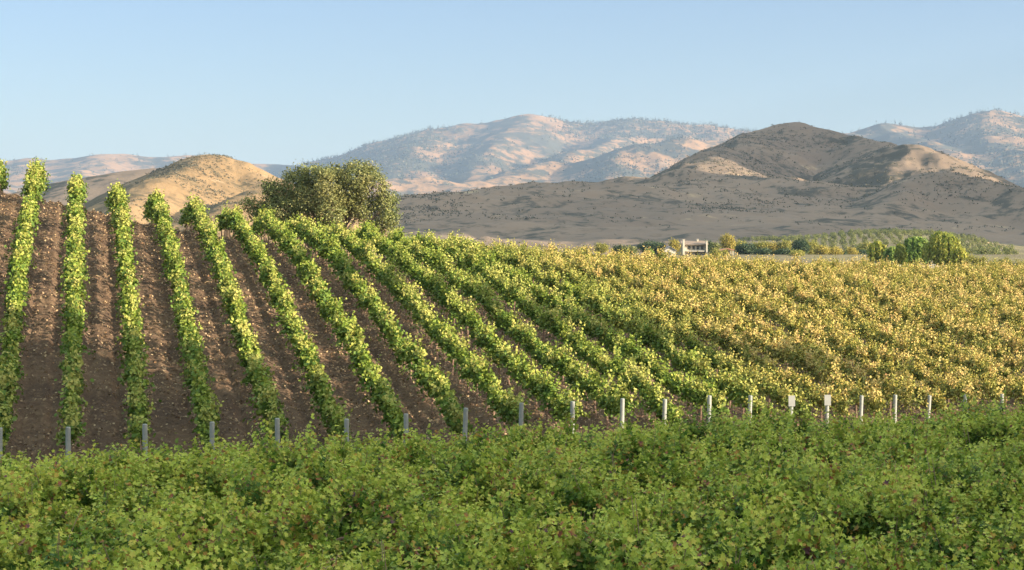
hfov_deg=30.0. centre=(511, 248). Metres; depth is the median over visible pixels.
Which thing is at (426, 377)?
vine row
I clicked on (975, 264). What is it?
vine row
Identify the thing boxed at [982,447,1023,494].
grapevine
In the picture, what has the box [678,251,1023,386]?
vine row
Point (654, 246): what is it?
oak tree
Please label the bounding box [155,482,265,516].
grapevine
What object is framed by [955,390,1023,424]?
grapevine
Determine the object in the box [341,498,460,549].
grapevine
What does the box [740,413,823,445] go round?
grapevine
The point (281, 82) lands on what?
sky
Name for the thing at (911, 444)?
grapevine
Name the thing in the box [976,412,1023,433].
grapevine
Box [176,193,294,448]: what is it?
vine row
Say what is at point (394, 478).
grapevine
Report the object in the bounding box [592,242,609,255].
bush
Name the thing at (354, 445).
grapevine
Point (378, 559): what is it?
grapevine
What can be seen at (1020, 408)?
grapevine
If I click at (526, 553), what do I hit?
grapevine
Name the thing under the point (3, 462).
grapevine
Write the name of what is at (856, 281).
vine row
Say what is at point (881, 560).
grapevine
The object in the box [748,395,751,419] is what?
trellis post
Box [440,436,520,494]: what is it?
grapevine
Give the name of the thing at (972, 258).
shrub
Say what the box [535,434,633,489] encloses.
grapevine
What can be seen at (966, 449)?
grapevine
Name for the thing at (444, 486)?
grapevine
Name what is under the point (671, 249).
outbuilding
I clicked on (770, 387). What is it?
vine row
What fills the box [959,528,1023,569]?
grapevine
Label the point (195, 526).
grapevine
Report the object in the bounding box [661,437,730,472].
grapevine
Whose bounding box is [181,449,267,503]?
grapevine
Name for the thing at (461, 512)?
grapevine
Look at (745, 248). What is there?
shrub
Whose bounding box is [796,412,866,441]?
grapevine
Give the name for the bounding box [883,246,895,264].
willow tree
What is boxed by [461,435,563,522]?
grapevine
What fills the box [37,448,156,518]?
grapevine
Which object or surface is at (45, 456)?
grapevine
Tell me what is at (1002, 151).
mountain woodland
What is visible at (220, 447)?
grapevine
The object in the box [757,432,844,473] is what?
grapevine
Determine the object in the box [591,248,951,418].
vine row
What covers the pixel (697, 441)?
grapevine
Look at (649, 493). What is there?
grapevine
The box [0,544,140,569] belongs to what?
grapevine
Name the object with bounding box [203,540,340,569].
grapevine
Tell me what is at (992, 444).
grapevine
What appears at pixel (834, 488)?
grapevine
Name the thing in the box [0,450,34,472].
grapevine
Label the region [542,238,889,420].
vine row
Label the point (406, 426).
trellis post
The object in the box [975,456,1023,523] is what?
grapevine
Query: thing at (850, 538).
grapevine
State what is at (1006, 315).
vine row
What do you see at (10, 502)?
grapevine
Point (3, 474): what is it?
grapevine
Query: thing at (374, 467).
grapevine
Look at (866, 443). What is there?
grapevine
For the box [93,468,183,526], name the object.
grapevine
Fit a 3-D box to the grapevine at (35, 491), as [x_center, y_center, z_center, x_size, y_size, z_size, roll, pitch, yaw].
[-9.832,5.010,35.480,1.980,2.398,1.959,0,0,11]
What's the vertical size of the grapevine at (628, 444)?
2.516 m
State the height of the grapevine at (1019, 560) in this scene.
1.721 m
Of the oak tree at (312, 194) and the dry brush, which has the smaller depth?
the oak tree at (312, 194)
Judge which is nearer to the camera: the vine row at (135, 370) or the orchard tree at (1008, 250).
the vine row at (135, 370)
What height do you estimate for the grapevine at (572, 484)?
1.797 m
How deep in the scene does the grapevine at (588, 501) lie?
35.45 m
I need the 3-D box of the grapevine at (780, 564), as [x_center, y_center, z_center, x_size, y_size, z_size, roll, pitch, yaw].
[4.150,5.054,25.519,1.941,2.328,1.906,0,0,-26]
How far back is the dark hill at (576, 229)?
1107.71 m
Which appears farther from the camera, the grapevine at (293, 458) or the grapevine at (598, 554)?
the grapevine at (293, 458)
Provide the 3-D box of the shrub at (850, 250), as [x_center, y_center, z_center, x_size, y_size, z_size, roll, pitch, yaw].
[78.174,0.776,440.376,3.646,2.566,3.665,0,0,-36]
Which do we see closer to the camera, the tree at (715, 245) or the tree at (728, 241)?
the tree at (728, 241)
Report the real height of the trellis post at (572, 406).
1.968 m
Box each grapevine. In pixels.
[0,448,78,515]
[0,448,110,506]
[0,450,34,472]
[0,451,26,472]
[0,451,28,480]
[0,463,14,490]
[0,465,51,541]
[0,500,59,564]
[0,507,96,569]
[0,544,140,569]
[2,469,47,509]
[15,498,111,533]
[32,514,162,569]
[35,450,103,468]
[36,479,136,547]
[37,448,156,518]
[38,449,139,513]
[38,503,125,557]
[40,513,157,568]
[63,444,158,514]
[66,557,122,569]
[78,435,148,462]
[87,541,252,569]
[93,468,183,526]
[106,489,198,533]
[108,474,217,506]
[109,438,184,473]
[110,510,259,569]
[111,491,224,554]
[137,446,227,496]
[153,518,260,569]
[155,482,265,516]
[173,432,254,468]
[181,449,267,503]
[182,488,313,562]
[189,488,257,532]
[197,436,266,461]
[198,495,338,569]
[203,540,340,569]
[214,449,265,480]
[222,440,341,512]
[224,447,356,544]
[227,442,299,474]
[234,555,367,569]
[244,413,352,475]
[249,439,329,455]
[255,457,331,481]
[259,472,385,566]
[277,533,409,569]
[284,514,396,569]
[285,450,401,540]
[294,426,361,466]
[305,431,380,458]
[314,539,410,569]
[320,438,408,475]
[321,437,394,496]
[327,480,401,559]
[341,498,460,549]
[352,432,410,472]
[354,423,432,460]
[371,455,455,512]
[380,450,453,494]
[380,482,492,523]
[384,491,471,560]
[388,500,496,569]
[389,528,516,569]
[391,422,462,477]
[404,436,464,471]
[422,428,475,451]
[422,556,568,569]
[423,496,508,544]
[437,418,537,483]
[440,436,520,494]
[440,473,511,523]
[457,507,556,551]
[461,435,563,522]
[462,432,539,470]
[464,423,544,450]
[468,509,607,569]
[476,505,579,569]
[486,460,574,543]
[495,455,574,481]
[497,445,587,507]
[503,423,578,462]
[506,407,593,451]
[516,439,570,476]
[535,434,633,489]
[537,489,664,569]
[538,469,602,505]
[543,493,623,542]
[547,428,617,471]
[550,463,670,540]
[555,450,632,497]
[559,497,667,548]
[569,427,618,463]
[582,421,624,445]
[583,471,678,507]
[591,510,751,569]
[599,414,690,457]
[604,412,695,487]
[607,473,696,556]
[608,413,671,441]
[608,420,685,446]
[615,441,691,504]
[624,518,767,569]
[631,482,719,525]
[646,524,724,559]
[653,440,736,500]
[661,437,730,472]
[663,405,731,443]
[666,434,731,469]
[667,447,761,497]
[668,480,761,543]
[673,428,728,447]
[692,462,767,518]
[699,500,849,569]
[703,400,768,428]
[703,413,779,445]
[703,479,806,548]
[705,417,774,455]
[705,456,785,500]
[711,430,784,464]
[717,558,802,569]
[720,428,797,479]
[730,443,836,525]
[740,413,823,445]
[756,404,818,439]
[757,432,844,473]
[759,414,826,454]
[759,544,865,569]
[774,439,865,495]
[778,477,883,554]
[782,458,848,478]
[791,529,890,569]
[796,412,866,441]
[796,530,912,569]
[803,428,904,472]
[806,407,884,451]
[811,410,866,436]
[817,468,893,534]
[825,438,907,478]
[831,536,997,569]
[832,443,923,490]
[836,461,899,504]
[836,470,946,548]
[843,423,913,449]
[848,407,899,436]
[853,451,958,523]
[854,459,969,493]
[856,409,933,452]
[863,411,907,430]
[870,503,986,569]
[879,420,955,474]
[879,444,952,483]
[884,540,982,569]
[891,406,952,430]
[892,409,942,427]
[895,498,996,546]
[900,419,962,449]
[910,443,1008,510]
[915,402,1001,424]
[917,423,987,457]
[922,404,989,436]
[922,477,1012,531]
[930,439,1002,488]
[935,396,1015,451]
[935,540,1023,569]
[937,497,1023,569]
[939,442,994,471]
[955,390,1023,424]
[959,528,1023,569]
[962,437,1023,473]
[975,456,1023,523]
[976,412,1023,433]
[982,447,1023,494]
[982,489,1023,548]
[990,411,1023,450]
[990,436,1023,472]
[995,401,1023,424]
[999,415,1023,442]
[1009,553,1023,569]
[1010,458,1023,476]
[1011,487,1023,559]
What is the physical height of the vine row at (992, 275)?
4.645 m
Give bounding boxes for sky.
[0,0,1023,165]
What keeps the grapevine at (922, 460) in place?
on the ground
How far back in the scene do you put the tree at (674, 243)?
414.45 m
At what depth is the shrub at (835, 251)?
431.25 m
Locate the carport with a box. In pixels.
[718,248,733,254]
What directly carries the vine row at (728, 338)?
on the ground
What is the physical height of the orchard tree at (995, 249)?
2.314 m
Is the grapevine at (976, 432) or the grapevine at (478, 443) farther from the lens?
the grapevine at (976, 432)
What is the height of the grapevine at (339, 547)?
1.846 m
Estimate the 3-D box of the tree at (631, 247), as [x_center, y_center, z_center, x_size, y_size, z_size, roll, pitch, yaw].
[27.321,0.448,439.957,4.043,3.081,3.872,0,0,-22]
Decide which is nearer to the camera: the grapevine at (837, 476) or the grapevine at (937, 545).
the grapevine at (937, 545)
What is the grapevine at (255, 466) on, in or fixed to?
on the ground
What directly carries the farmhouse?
on the ground
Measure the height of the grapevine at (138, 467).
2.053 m
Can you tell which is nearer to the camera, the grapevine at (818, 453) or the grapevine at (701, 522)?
the grapevine at (701, 522)
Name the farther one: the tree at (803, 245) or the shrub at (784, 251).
the tree at (803, 245)
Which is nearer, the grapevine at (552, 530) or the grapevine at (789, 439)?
the grapevine at (552, 530)
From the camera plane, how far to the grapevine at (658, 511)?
33.70 m
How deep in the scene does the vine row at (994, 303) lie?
120.64 m
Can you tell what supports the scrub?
on the dark hill at (576, 229)
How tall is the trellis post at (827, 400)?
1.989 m
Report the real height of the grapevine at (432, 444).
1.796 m
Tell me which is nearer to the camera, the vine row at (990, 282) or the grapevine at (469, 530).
the grapevine at (469, 530)
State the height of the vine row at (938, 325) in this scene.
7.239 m
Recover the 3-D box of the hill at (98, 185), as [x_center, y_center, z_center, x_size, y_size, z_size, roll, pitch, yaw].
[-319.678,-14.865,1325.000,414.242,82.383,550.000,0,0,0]
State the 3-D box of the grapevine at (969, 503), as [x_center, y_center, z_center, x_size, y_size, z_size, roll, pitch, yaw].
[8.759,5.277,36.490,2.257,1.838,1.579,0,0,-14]
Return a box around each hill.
[5,168,156,204]
[83,154,387,253]
[358,122,1023,253]
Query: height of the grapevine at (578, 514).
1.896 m
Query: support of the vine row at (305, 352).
on the ground
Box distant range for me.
[2,154,293,192]
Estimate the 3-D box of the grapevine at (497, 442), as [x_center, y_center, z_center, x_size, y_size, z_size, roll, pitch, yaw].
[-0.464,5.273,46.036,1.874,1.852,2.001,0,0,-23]
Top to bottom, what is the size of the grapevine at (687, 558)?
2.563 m
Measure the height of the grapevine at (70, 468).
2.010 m
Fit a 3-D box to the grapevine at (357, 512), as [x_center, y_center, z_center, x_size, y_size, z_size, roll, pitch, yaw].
[-3.328,5.086,33.558,2.402,2.273,1.894,0,0,-18]
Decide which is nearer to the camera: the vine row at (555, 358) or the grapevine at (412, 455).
the grapevine at (412, 455)
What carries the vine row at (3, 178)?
on the ground
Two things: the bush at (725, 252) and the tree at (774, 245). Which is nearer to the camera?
the bush at (725, 252)
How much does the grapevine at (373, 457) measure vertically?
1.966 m
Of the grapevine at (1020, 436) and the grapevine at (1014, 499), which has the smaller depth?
the grapevine at (1014, 499)
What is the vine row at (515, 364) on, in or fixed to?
on the ground
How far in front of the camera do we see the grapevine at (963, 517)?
33.94 m
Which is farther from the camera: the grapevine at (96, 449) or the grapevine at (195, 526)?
the grapevine at (96, 449)
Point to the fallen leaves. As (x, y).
(246, 388)
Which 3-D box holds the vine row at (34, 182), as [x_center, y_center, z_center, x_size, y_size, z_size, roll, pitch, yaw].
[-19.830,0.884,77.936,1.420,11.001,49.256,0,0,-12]
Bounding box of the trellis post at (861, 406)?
[859,395,863,423]
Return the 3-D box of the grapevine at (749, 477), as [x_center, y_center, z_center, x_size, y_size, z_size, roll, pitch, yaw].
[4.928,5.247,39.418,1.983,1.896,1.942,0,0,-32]
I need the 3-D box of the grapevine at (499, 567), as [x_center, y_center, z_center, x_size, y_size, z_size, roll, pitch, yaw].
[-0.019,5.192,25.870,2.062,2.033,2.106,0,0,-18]
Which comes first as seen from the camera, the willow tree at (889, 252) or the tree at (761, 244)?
the willow tree at (889, 252)
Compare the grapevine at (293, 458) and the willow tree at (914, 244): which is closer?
the grapevine at (293, 458)
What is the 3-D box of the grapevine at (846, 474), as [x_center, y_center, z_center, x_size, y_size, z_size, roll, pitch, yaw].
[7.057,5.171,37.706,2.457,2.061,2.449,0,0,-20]
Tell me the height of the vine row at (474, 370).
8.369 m
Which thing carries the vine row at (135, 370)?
on the ground
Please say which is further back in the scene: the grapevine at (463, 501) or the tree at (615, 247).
the tree at (615, 247)
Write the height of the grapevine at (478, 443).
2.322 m
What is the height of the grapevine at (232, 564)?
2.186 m
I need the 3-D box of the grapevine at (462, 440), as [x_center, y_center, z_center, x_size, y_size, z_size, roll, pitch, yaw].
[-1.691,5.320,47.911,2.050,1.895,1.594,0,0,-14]
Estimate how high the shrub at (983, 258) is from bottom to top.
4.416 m
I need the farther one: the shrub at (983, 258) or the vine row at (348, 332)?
the shrub at (983, 258)
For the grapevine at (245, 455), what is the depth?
43.72 m
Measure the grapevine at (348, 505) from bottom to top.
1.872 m
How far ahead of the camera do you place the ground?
68.94 m
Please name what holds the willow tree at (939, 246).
on the ground
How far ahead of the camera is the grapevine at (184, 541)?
30.73 m
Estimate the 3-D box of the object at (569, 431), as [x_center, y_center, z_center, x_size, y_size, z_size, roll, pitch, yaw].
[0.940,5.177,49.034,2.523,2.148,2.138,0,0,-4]
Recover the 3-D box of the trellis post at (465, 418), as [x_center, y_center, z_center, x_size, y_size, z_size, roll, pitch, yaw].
[-1.444,5.828,58.180,0.220,1.949,0.152,0,0,0]
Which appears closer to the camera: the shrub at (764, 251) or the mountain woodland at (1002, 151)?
the shrub at (764, 251)
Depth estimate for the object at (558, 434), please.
46.87 m
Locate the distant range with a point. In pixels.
(58, 170)
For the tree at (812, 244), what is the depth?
447.00 m
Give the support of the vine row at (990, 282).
on the ground
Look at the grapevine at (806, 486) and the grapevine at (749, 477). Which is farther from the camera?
the grapevine at (749, 477)
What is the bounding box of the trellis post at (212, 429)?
[209,422,214,449]
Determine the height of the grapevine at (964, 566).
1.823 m
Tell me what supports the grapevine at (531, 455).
on the ground
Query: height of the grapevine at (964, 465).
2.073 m
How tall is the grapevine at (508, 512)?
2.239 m
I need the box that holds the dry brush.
[91,152,292,225]
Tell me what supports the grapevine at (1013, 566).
on the ground
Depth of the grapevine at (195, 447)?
43.53 m
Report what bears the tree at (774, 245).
on the ground
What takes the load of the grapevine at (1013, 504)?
on the ground
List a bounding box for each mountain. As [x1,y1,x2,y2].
[274,114,751,197]
[844,110,1023,186]
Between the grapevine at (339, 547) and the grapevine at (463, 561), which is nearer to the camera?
the grapevine at (463, 561)
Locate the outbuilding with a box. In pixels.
[662,246,676,255]
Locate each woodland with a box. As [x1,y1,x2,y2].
[5,152,199,180]
[269,115,757,189]
[841,108,1023,183]
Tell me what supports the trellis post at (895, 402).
on the ground
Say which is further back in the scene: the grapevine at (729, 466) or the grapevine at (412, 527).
the grapevine at (729, 466)
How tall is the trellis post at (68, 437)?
1.821 m
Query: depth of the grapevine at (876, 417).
52.29 m
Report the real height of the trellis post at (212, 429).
1.876 m
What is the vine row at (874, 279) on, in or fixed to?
on the ground
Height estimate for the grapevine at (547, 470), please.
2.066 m
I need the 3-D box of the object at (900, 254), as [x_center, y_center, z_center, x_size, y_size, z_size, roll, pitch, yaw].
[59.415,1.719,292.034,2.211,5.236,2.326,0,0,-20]
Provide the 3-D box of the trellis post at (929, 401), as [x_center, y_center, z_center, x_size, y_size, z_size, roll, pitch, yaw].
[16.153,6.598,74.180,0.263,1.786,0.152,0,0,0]
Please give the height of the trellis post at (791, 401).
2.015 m
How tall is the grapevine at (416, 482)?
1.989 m
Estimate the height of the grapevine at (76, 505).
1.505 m
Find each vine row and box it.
[0,156,52,456]
[0,159,10,190]
[52,171,95,446]
[104,178,161,454]
[141,188,224,449]
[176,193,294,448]
[214,200,354,440]
[250,204,411,446]
[285,211,476,438]
[315,218,534,434]
[349,215,590,432]
[383,224,642,429]
[406,229,684,427]
[440,229,731,425]
[462,236,777,424]
[488,238,819,425]
[520,241,855,423]
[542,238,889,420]
[562,242,928,420]
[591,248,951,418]
[608,245,982,413]
[643,243,1006,410]
[662,252,1023,409]
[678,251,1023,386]
[701,252,1023,376]
[716,251,1023,365]
[742,254,1023,358]
[775,252,1023,338]
[798,259,1023,327]
[803,254,1023,320]
[823,254,1023,309]
[850,256,1023,305]
[859,257,1023,299]
[891,259,1023,294]
[916,257,1023,291]
[929,260,1023,284]
[945,261,1022,280]
[964,259,1023,276]
[974,259,1023,272]
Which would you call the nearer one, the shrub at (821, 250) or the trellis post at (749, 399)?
the trellis post at (749, 399)
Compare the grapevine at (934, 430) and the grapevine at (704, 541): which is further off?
the grapevine at (934, 430)
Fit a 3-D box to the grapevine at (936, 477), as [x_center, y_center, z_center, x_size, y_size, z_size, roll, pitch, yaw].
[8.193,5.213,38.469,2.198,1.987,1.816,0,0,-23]
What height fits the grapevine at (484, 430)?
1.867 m
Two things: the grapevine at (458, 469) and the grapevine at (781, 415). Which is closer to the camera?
the grapevine at (458, 469)
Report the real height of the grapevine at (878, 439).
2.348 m
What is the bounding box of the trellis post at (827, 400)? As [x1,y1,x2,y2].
[824,395,830,426]
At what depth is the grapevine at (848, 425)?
52.05 m
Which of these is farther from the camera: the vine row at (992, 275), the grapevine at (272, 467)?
the vine row at (992, 275)
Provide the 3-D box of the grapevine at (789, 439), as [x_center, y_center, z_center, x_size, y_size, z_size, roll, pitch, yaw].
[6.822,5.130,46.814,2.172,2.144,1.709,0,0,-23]
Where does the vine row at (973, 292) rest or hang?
on the ground
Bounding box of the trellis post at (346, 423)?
[344,419,348,440]
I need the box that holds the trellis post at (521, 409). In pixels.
[519,403,523,429]
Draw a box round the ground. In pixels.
[0,192,1023,554]
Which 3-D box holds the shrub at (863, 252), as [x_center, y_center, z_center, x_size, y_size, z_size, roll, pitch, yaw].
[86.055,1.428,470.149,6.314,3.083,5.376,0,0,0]
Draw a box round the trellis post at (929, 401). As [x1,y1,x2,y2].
[926,395,930,418]
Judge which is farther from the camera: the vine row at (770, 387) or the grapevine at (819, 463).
the vine row at (770, 387)
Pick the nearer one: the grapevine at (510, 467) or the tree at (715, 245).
the grapevine at (510, 467)
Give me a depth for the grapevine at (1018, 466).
41.94 m
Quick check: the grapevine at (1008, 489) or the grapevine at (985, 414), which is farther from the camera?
the grapevine at (985, 414)
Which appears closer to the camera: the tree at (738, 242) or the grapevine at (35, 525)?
the grapevine at (35, 525)
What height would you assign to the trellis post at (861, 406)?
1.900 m
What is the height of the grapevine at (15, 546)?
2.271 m
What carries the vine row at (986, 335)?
on the ground
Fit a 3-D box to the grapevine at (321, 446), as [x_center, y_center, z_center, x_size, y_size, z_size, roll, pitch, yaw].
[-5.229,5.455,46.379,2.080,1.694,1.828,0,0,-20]
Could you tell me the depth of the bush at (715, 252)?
379.51 m
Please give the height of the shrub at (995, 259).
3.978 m
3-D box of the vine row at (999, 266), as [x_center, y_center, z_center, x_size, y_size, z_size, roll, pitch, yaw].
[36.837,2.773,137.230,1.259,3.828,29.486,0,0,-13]
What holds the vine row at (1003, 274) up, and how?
on the ground
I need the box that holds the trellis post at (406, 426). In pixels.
[404,414,408,441]
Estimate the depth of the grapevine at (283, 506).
33.04 m
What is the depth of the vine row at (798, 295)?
91.88 m
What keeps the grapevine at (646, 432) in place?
on the ground
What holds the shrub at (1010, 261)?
on the ground
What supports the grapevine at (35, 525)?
on the ground
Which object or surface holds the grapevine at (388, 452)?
on the ground
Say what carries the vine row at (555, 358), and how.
on the ground
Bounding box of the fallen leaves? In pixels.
[0,190,961,464]
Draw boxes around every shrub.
[734,242,757,253]
[751,247,775,254]
[773,247,797,254]
[787,249,804,255]
[812,244,830,254]
[828,246,843,254]
[845,247,859,253]
[857,249,867,253]
[963,253,981,265]
[977,255,990,267]
[992,256,1002,266]
[999,255,1016,267]
[1014,256,1023,266]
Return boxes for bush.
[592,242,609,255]
[708,248,722,257]
[721,249,729,257]
[950,246,968,265]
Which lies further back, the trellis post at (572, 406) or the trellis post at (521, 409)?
the trellis post at (572, 406)
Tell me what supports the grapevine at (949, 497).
on the ground
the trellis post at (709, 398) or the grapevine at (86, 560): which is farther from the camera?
the trellis post at (709, 398)
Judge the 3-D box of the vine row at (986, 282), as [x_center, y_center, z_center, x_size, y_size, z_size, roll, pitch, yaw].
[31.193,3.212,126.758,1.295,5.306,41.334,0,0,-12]
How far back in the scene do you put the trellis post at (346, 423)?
56.23 m
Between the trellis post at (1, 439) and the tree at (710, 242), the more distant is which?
the tree at (710, 242)
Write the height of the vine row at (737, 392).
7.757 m
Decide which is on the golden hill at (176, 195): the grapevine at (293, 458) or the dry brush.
the dry brush
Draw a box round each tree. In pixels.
[236,157,402,251]
[611,244,626,252]
[624,245,638,253]
[634,239,667,254]
[668,237,680,253]
[702,238,712,253]
[708,240,719,251]
[718,233,735,251]
[731,239,746,252]
[752,239,771,248]
[766,240,782,251]
[776,238,792,248]
[789,238,809,253]
[807,239,819,253]
[856,241,871,250]
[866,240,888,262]
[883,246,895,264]
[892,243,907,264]
[901,236,929,264]
[920,230,961,266]
[973,246,987,253]
[988,247,997,253]
[1004,247,1013,253]
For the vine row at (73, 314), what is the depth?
65.10 m
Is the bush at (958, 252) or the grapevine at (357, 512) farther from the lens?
the bush at (958, 252)
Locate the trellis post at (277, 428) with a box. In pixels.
[275,418,279,446]
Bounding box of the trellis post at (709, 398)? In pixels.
[707,395,711,428]
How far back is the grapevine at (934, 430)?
48.30 m
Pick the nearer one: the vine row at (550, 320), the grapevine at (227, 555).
the grapevine at (227, 555)
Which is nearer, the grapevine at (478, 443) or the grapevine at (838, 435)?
the grapevine at (478, 443)
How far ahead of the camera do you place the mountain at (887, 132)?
6450.52 m
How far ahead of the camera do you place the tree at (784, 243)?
469.09 m
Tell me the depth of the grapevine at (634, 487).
38.04 m
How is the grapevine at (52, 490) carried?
on the ground
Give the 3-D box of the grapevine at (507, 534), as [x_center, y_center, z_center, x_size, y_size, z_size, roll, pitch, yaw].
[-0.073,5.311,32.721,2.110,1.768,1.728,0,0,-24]
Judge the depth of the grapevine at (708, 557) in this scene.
29.48 m
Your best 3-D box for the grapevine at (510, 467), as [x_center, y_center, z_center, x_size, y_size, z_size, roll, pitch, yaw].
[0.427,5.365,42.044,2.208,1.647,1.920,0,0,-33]
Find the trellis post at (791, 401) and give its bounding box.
[788,396,794,414]
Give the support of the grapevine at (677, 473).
on the ground
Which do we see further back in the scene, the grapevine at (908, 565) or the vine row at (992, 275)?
the vine row at (992, 275)
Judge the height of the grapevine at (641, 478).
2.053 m
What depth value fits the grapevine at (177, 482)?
38.71 m
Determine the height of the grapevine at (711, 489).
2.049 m
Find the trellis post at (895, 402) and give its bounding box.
[893,395,896,422]
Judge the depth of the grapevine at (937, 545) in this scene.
30.88 m
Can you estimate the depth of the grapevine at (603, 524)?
30.78 m
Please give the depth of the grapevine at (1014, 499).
32.34 m
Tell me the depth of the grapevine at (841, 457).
42.52 m
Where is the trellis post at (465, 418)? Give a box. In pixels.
[462,408,467,443]
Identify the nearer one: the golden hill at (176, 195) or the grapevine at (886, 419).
the grapevine at (886, 419)
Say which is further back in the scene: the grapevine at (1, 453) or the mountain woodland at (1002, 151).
the mountain woodland at (1002, 151)
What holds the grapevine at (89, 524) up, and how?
on the ground
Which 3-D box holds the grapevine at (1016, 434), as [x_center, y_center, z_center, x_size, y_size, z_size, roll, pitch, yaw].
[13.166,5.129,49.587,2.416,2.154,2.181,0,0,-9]
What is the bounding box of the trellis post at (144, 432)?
[142,424,147,458]
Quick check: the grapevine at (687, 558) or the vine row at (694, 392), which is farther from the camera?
the vine row at (694, 392)
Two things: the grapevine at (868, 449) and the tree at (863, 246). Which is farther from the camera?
the tree at (863, 246)
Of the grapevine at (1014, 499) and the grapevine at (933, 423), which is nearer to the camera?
the grapevine at (1014, 499)
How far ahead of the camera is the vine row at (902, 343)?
90.67 m
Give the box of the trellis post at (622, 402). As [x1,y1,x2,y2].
[620,398,624,428]
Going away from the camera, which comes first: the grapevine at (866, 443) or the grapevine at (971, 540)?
the grapevine at (971, 540)
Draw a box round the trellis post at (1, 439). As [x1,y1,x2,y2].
[0,427,2,458]
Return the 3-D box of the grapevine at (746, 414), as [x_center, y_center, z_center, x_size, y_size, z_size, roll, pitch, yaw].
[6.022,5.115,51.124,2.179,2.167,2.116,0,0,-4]
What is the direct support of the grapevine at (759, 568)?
on the ground
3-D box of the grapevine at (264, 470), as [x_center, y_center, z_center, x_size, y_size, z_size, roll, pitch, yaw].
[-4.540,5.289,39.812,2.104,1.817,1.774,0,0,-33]
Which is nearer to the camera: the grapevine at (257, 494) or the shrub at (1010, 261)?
the grapevine at (257, 494)
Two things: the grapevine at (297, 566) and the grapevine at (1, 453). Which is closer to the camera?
the grapevine at (297, 566)
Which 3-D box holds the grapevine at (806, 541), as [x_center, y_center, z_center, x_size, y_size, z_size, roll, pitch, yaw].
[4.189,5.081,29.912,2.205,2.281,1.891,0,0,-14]
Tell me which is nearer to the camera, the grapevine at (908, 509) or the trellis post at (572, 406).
the grapevine at (908, 509)
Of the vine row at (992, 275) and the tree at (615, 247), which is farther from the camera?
the tree at (615, 247)
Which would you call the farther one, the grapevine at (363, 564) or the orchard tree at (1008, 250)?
the orchard tree at (1008, 250)
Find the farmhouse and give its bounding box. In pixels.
[676,239,707,254]
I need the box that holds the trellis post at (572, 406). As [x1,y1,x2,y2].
[570,401,574,433]
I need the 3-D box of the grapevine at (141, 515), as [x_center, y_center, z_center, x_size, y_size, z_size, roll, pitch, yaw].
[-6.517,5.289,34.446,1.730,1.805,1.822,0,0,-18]
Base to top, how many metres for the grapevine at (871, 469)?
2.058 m
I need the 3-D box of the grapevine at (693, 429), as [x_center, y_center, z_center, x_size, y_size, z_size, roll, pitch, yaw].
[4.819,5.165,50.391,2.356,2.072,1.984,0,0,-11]
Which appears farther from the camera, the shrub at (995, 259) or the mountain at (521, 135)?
the mountain at (521, 135)
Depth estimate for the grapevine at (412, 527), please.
32.36 m
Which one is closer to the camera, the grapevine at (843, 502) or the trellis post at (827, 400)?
the grapevine at (843, 502)
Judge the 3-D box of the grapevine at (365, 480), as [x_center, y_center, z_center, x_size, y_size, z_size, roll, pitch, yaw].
[-3.456,5.117,38.185,2.126,2.200,2.167,0,0,-22]
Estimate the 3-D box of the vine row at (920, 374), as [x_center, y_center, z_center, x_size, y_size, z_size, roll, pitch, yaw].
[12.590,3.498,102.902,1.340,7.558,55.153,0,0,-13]
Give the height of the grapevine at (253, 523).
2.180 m
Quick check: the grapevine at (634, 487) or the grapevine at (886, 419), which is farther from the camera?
the grapevine at (886, 419)
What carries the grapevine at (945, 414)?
on the ground
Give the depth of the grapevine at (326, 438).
44.42 m
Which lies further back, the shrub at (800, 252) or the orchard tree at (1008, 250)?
the orchard tree at (1008, 250)
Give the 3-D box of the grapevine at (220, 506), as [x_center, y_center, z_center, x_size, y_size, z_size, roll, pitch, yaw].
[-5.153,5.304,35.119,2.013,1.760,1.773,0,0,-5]
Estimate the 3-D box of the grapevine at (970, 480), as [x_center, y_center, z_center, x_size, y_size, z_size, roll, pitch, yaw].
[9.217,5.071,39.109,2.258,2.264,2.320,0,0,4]
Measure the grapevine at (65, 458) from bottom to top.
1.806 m
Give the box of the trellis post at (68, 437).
[65,427,70,457]
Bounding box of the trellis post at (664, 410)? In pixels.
[662,399,666,423]
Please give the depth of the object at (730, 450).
43.91 m
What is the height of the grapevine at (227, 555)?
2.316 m
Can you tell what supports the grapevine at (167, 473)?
on the ground
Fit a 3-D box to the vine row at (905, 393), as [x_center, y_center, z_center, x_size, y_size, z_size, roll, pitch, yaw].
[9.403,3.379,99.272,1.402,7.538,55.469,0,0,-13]
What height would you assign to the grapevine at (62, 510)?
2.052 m
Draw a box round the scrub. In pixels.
[367,123,1023,232]
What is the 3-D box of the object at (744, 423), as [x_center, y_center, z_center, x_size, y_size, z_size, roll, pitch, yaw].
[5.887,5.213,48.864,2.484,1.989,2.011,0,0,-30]
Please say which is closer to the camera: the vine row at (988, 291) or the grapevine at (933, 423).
the grapevine at (933, 423)

